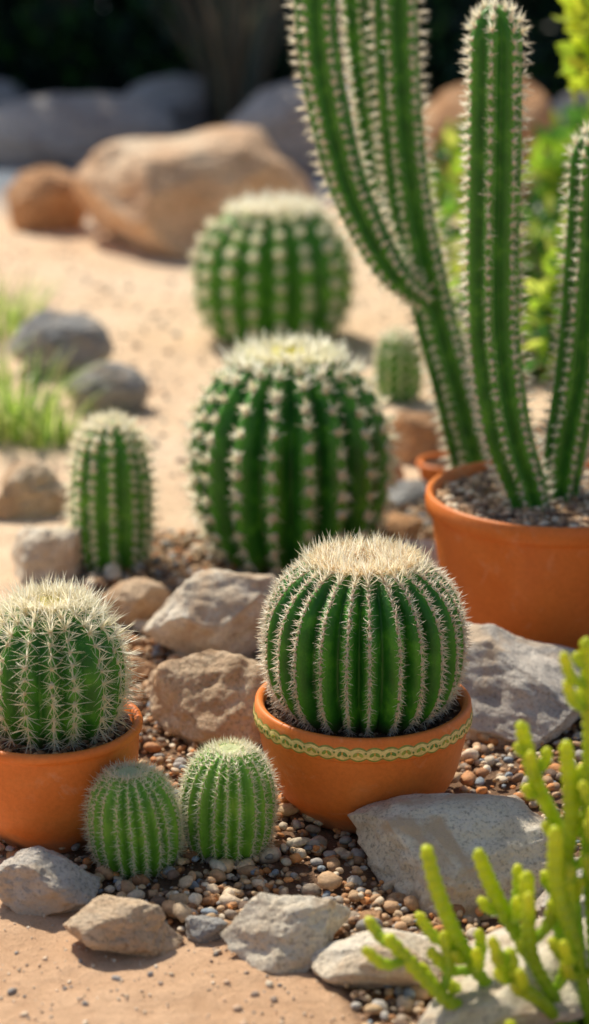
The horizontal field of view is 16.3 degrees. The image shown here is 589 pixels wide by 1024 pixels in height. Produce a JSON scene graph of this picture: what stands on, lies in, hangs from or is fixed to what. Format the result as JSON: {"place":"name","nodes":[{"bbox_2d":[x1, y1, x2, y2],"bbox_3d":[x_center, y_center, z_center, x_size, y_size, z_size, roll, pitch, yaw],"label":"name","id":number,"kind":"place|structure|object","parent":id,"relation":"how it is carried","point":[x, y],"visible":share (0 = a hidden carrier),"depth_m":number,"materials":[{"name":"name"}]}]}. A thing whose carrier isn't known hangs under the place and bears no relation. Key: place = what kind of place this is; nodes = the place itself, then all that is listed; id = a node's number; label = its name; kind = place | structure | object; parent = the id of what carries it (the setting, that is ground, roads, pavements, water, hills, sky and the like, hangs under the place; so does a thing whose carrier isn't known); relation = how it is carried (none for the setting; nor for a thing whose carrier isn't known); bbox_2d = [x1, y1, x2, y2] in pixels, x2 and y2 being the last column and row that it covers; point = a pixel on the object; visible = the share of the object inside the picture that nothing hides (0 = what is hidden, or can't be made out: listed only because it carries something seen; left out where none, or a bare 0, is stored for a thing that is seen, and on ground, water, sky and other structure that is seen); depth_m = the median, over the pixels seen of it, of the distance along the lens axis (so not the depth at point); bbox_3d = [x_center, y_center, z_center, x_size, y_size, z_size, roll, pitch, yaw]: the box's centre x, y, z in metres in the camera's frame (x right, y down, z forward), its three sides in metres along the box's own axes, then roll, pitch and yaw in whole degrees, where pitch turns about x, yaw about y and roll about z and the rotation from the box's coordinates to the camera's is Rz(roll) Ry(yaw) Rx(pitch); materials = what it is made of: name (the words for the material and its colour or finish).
{"place":"outdoors","nodes":[
{"label":"outdoors","id":0,"kind":"place"},
{"bbox_2d":[0,5,588,1023],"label":"ground","id":1,"kind":"structure","parent":0,"point":[190,999],"depth_m":3.84,"materials":[{"name":"beige sand"}]},
{"bbox_2d":[0,80,28,103],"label":"boulder","id":2,"kind":"object","parent":1,"relation":"on","point":[10,92],"visible":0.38,"depth_m":10.01,"materials":[{"name":"grey stone"}]},
{"bbox_2d":[0,331,51,384],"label":"grass tuft","id":3,"kind":"object","parent":1,"relation":"on","point":[2,357],"visible":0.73,"depth_m":4.77,"materials":[{"name":"green plant"}]},
{"bbox_2d":[0,458,71,520],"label":"rock","id":4,"kind":"object","parent":1,"relation":"on","point":[31,488],"visible":0.82,"depth_m":3.88,"materials":[{"name":"beige stone"}]},
{"bbox_2d":[0,264,81,338],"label":"grass tuft","id":5,"kind":"object","parent":1,"relation":"on","point":[13,316],"visible":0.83,"depth_m":5.48,"materials":[{"name":"green plant"}]},
{"bbox_2d":[4,166,87,232],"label":"boulder","id":6,"kind":"object","parent":1,"relation":"on","point":[43,199],"visible":0.81,"depth_m":7.05,"materials":[{"name":"brown stone"}]},
{"bbox_2d":[11,526,80,584],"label":"rock","id":7,"kind":"object","parent":1,"relation":"on","point":[40,552],"visible":0.8,"depth_m":3.52,"materials":[{"name":"beige stone"}]},
{"bbox_2d":[0,846,100,915],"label":"rock","id":8,"kind":"object","parent":1,"relation":"on","point":[38,880],"visible":0.97,"depth_m":2.39,"materials":[{"name":"grey stone"}]},
{"bbox_2d":[0,337,117,444],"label":"grass tuft","id":9,"kind":"object","parent":1,"relation":"on","point":[6,431],"visible":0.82,"depth_m":4.46,"materials":[{"name":"green plant"}]},
{"bbox_2d":[1,378,118,450],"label":"grass tuft","id":10,"kind":"object","parent":1,"relation":"on","point":[57,434],"visible":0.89,"depth_m":4.36,"materials":[{"name":"green plant"}]},
{"bbox_2d":[8,309,112,377],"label":"rock","id":11,"kind":"object","parent":1,"relation":"on","point":[90,335],"visible":0.75,"depth_m":4.98,"materials":[{"name":"stone"}]},
{"bbox_2d":[0,0,131,96],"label":"dark shrub","id":12,"kind":"object","parent":1,"relation":"on","point":[47,47],"visible":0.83,"depth_m":10.44,"materials":[{"name":"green plant"}]},
{"bbox_2d":[0,698,142,853],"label":"terracotta pot","id":13,"kind":"object","parent":1,"relation":"on","point":[42,793],"visible":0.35,"depth_m":2.48,"materials":[{"name":"ceramic"}]},
{"bbox_2d":[0,571,145,753],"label":"spiny barrel cactus","id":14,"kind":"object","parent":13,"relation":"in","point":[65,675],"visible":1,"depth_m":2.48,"materials":[{"name":"plant"}]},
{"bbox_2d":[0,93,178,167],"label":"boulder","id":15,"kind":"object","parent":1,"relation":"on","point":[64,130],"visible":0.69,"depth_m":8.68,"materials":[{"name":"grey stone"}]},
{"bbox_2d":[63,361,149,413],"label":"rock","id":16,"kind":"object","parent":1,"relation":"on","point":[128,389],"visible":0.83,"depth_m":4.65,"materials":[{"name":"stone"}]},
{"bbox_2d":[60,405,163,574],"bbox_3d":[-0.318,-0.038,3.566,0.187,0.300,0.188,0,17,0],"label":"columnar cactus","id":17,"kind":"object","parent":1,"relation":"on","point":[112,507],"visible":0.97,"depth_m":3.52,"materials":[{"name":"plant"}]},
{"bbox_2d":[63,894,183,957],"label":"rock","id":18,"kind":"object","parent":1,"relation":"on","point":[124,925],"visible":1,"depth_m":2.30,"materials":[{"name":"brown stone"}]},
{"bbox_2d":[78,757,188,879],"bbox_3d":[-0.195,0.372,2.490,0.139,0.151,0.141,0,17,0],"label":"barrel cactus","id":19,"kind":"object","parent":1,"relation":"on","point":[133,818],"visible":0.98,"depth_m":2.45,"materials":[{"name":"plant"}]},
{"bbox_2d":[104,577,169,632],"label":"rock","id":20,"kind":"object","parent":1,"relation":"on","point":[144,598],"visible":0.59,"depth_m":3.29,"materials":[{"name":"brown stone"}]},
{"bbox_2d":[124,656,156,690],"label":"rock","id":21,"kind":"object","parent":1,"relation":"on","point":[145,668],"visible":0.25,"depth_m":3.06,"materials":[{"name":"brown stone"}]},
{"bbox_2d":[143,669,156,701],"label":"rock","id":22,"kind":"object","parent":1,"relation":"on","point":[149,684],"visible":0.12,"depth_m":3.00,"materials":[{"name":"brown stone"}]},
{"bbox_2d":[72,0,243,94],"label":"dark shrub","id":23,"kind":"object","parent":1,"relation":"on","point":[151,51],"visible":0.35,"depth_m":10.63,"materials":[{"name":"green plant"}]},
{"bbox_2d":[123,74,212,133],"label":"boulder","id":24,"kind":"object","parent":1,"relation":"on","point":[179,99],"visible":0.34,"depth_m":9.83,"materials":[{"name":"grey stone"}]},
{"bbox_2d":[72,126,327,258],"bbox_3d":[-0.304,-1.053,6.876,0.804,0.477,0.613,-9,19,-26],"label":"boulder","id":25,"kind":"object","parent":1,"relation":"on","point":[165,197],"visible":0.8,"depth_m":6.63,"materials":[{"name":"brown stone"}]},
{"bbox_2d":[185,915,227,943],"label":"rock","id":26,"kind":"object","parent":1,"relation":"on","point":[200,929],"visible":0.97,"depth_m":2.33,"materials":[{"name":"stone"}]},
{"bbox_2d":[149,649,266,748],"bbox_3d":[-0.116,0.279,2.878,0.179,0.166,0.154,-1,17,-3],"label":"rock","id":27,"kind":"object","parent":1,"relation":"on","point":[203,696],"visible":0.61,"depth_m":2.84,"materials":[{"name":"beige stone"}]},
{"bbox_2d":[141,569,281,659],"bbox_3d":[-0.123,0.171,3.188,0.232,0.181,0.190,-3,17,-11],"label":"rock","id":28,"kind":"object","parent":1,"relation":"on","point":[213,609],"visible":0.69,"depth_m":3.12,"materials":[{"name":"grey stone"}]},
{"bbox_2d":[128,0,295,127],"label":"yucca plant","id":29,"kind":"object","parent":1,"relation":"on","point":[232,85],"visible":0.73,"depth_m":9.70,"materials":[{"name":"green plant"}]},
{"bbox_2d":[175,735,282,864],"bbox_3d":[-0.082,0.353,2.526,0.144,0.162,0.143,0,17,0],"label":"barrel cactus","id":30,"kind":"object","parent":1,"relation":"on","point":[228,793],"visible":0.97,"depth_m":2.49,"materials":[{"name":"plant"}]},
{"bbox_2d":[185,186,361,349],"bbox_3d":[-0.056,-0.638,5.346,0.474,0.416,0.471,0,17,0],"label":"golden barrel cactus","id":31,"kind":"object","parent":1,"relation":"on","point":[272,263],"visible":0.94,"depth_m":5.21,"materials":[{"name":"plant"}]},
{"bbox_2d":[220,892,350,973],"bbox_3d":[-0.006,0.473,2.305,0.114,0.093,0.127,12,21,35],"label":"rock","id":32,"kind":"object","parent":1,"relation":"on","point":[270,933],"visible":0.91,"depth_m":2.27,"materials":[{"name":"grey stone"}]},
{"bbox_2d":[177,329,404,578],"bbox_3d":[-0.008,-0.108,3.586,0.409,0.432,0.406,0,17,0],"label":"golden barrel cactus","id":33,"kind":"object","parent":1,"relation":"on","point":[288,446],"visible":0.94,"depth_m":3.47,"materials":[{"name":"plant"}]},
{"bbox_2d":[226,76,359,175],"bbox_3d":[0.100,-1.611,8.710,0.850,0.471,0.600,-7,18,-22],"label":"boulder","id":34,"kind":"object","parent":1,"relation":"on","point":[272,113],"visible":0.2,"depth_m":8.44,"materials":[{"name":"grey stone"}]},
{"bbox_2d":[0,0,586,95],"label":"hedge","id":35,"kind":"object","parent":1,"relation":"on","point":[547,27],"visible":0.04,"depth_m":11.42,"materials":[{"name":"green plant"}]},
{"bbox_2d":[0,423,588,1023],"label":"gravel","id":36,"kind":"structure","parent":1,"relation":"on","point":[184,903],"depth_m":2.51,"materials":[{"name":"gravel"}]},
{"bbox_2d":[265,0,374,87],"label":"dark shrub","id":37,"kind":"object","parent":1,"relation":"on","point":[284,69],"visible":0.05,"depth_m":10.69,"materials":[{"name":"plant"}]},
{"bbox_2d":[253,682,472,833],"bbox_3d":[0.088,0.310,2.657,0.283,0.152,0.283,0,17,0],"label":"terracotta pot","id":38,"kind":"object","parent":1,"relation":"on","point":[331,781],"visible":0.47,"depth_m":2.54,"materials":[{"name":"ceramic"}]},
{"bbox_2d":[255,528,473,737],"bbox_3d":[0.089,0.148,2.610,0.285,0.243,0.286,0,17,0],"label":"golden barrel cactus","id":39,"kind":"object","parent":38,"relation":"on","point":[358,635],"visible":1,"depth_m":2.52,"materials":[{"name":"plant"}]},
{"bbox_2d":[359,910,383,921],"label":"rock","id":40,"kind":"object","parent":1,"relation":"on","point":[373,913],"visible":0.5,"depth_m":2.35,"materials":[{"name":"brown stone"}]},
{"bbox_2d":[311,928,455,988],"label":"rock","id":41,"kind":"object","parent":1,"relation":"on","point":[339,963],"visible":0.64,"depth_m":2.22,"materials":[{"name":"beige stone"}]},
{"bbox_2d":[371,514,423,540],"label":"rock","id":42,"kind":"object","parent":1,"relation":"on","point":[409,526],"visible":0.41,"depth_m":3.69,"materials":[{"name":"brown stone"}]},
{"bbox_2d":[389,449,405,480],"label":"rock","id":43,"kind":"object","parent":1,"relation":"on","point":[401,475],"visible":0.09,"depth_m":4.07,"materials":[{"name":"beige stone"}]},
{"bbox_2d":[367,323,429,404],"bbox_3d":[0.242,-0.344,4.756,0.151,0.198,0.154,0,17,0],"label":"columnar cactus","id":44,"kind":"object","parent":1,"relation":"on","point":[396,360],"visible":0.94,"depth_m":4.72,"materials":[{"name":"plant"}]},
{"bbox_2d":[387,479,426,511],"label":"rock","id":45,"kind":"object","parent":1,"relation":"on","point":[411,492],"visible":0.65,"depth_m":3.95,"materials":[{"name":"stone"}]},
{"bbox_2d":[387,410,447,464],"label":"rock","id":46,"kind":"object","parent":1,"relation":"on","point":[418,437],"visible":0.45,"depth_m":4.22,"materials":[{"name":"brown stone"}]},
{"bbox_2d":[396,540,438,569],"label":"rock","id":47,"kind":"object","parent":1,"relation":"on","point":[428,544],"visible":0.1,"depth_m":3.48,"materials":[{"name":"grey stone"}]},
{"bbox_2d":[416,452,451,483],"bbox_3d":[0.300,-0.066,4.016,0.124,0.075,0.124,0,17,0],"label":"terracotta pot","id":48,"kind":"object","parent":1,"relation":"on","point":[430,466],"visible":0.33,"depth_m":4.01,"materials":[{"name":"ceramic"}]},
{"bbox_2d":[347,793,548,921],"bbox_3d":[0.196,0.414,2.476,0.278,0.131,0.205,3,17,8],"label":"rock","id":49,"kind":"object","parent":1,"relation":"on","point":[455,831],"visible":0.61,"depth_m":2.44,"materials":[{"name":"grey stone"}]},
{"bbox_2d":[373,0,563,108],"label":"dark shrub","id":50,"kind":"object","parent":1,"relation":"on","point":[444,39],"visible":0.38,"depth_m":9.99,"materials":[{"name":"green plant"}]},
{"bbox_2d":[362,637,588,1023],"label":"finger succulent","id":51,"kind":"object","parent":1,"relation":"on","point":[563,884],"visible":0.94,"depth_m":2.08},
{"bbox_2d":[422,79,554,201],"bbox_3d":[0.728,-1.371,7.846,0.479,0.546,0.540,6,18,19],"label":"boulder","id":52,"kind":"object","parent":1,"relation":"on","point":[443,108],"visible":0.25,"depth_m":7.68,"materials":[{"name":"brown stone"}]},
{"bbox_2d":[418,917,588,1023],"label":"rock","id":53,"kind":"object","parent":1,"relation":"on","point":[496,1002],"visible":0.38,"depth_m":2.11,"materials":[{"name":"beige stone"}]},
{"bbox_2d":[441,188,567,379],"bbox_3d":[0.779,-0.490,4.790,0.880,0.632,1.178,0,17,0],"label":"leafy shrub","id":54,"kind":"object","parent":1,"relation":"on","point":[542,249],"visible":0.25,"depth_m":4.98,"materials":[{"name":"green plant"}]},
{"bbox_2d":[425,457,588,650],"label":"terracotta pot","id":55,"kind":"object","parent":1,"relation":"on","point":[522,572],"visible":0.71,"depth_m":3.10,"materials":[{"name":"ceramic"}]},
{"bbox_2d":[454,0,559,511],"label":"columnar cactus","id":56,"kind":"object","parent":55,"relation":"on","point":[492,166],"visible":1,"depth_m":3.04,"materials":[{"name":"plant"}]},
{"bbox_2d":[536,120,588,502],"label":"columnar cactus","id":57,"kind":"object","parent":55,"relation":"on","point":[566,443],"visible":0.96,"depth_m":3.14,"materials":[{"name":"plant"}]},
{"bbox_2d":[426,101,588,278],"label":"leafy shrub","id":58,"kind":"object","parent":1,"relation":"on","point":[547,170],"visible":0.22,"depth_m":6.14,"materials":[{"name":"green plant"}]},
{"bbox_2d":[459,622,581,750],"bbox_3d":[0.357,0.251,2.944,0.305,0.172,0.250,-2,17,-5],"label":"rock","id":59,"kind":"object","parent":1,"relation":"on","point":[511,681],"visible":0.62,"depth_m":2.87,"materials":[{"name":"grey stone"}]},
{"bbox_2d":[535,856,585,918],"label":"rock","id":60,"kind":"object","parent":1,"relation":"on","point":[541,902],"visible":0.15,"depth_m":2.36,"materials":[{"name":"grey stone"}]},
{"bbox_2d":[549,0,588,104],"bbox_3d":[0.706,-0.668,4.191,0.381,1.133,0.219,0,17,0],"label":"tall leafy shrub","id":61,"kind":"object","parent":1,"relation":"on","point":[576,11],"visible":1,"depth_m":4.10,"materials":[{"name":"green plant"}]},
{"bbox_2d":[550,89,588,143],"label":"boulder","id":62,"kind":"object","parent":1,"relation":"on","point":[566,100],"visible":0.16,"depth_m":8.60,"materials":[{"name":"grey stone"}]},
{"bbox_2d":[282,0,491,470],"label":"candelabra cactus","id":63,"kind":"object","parent":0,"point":[378,183],"visible":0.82,"depth_m":3.47,"materials":[{"name":"plant"}]}
]}

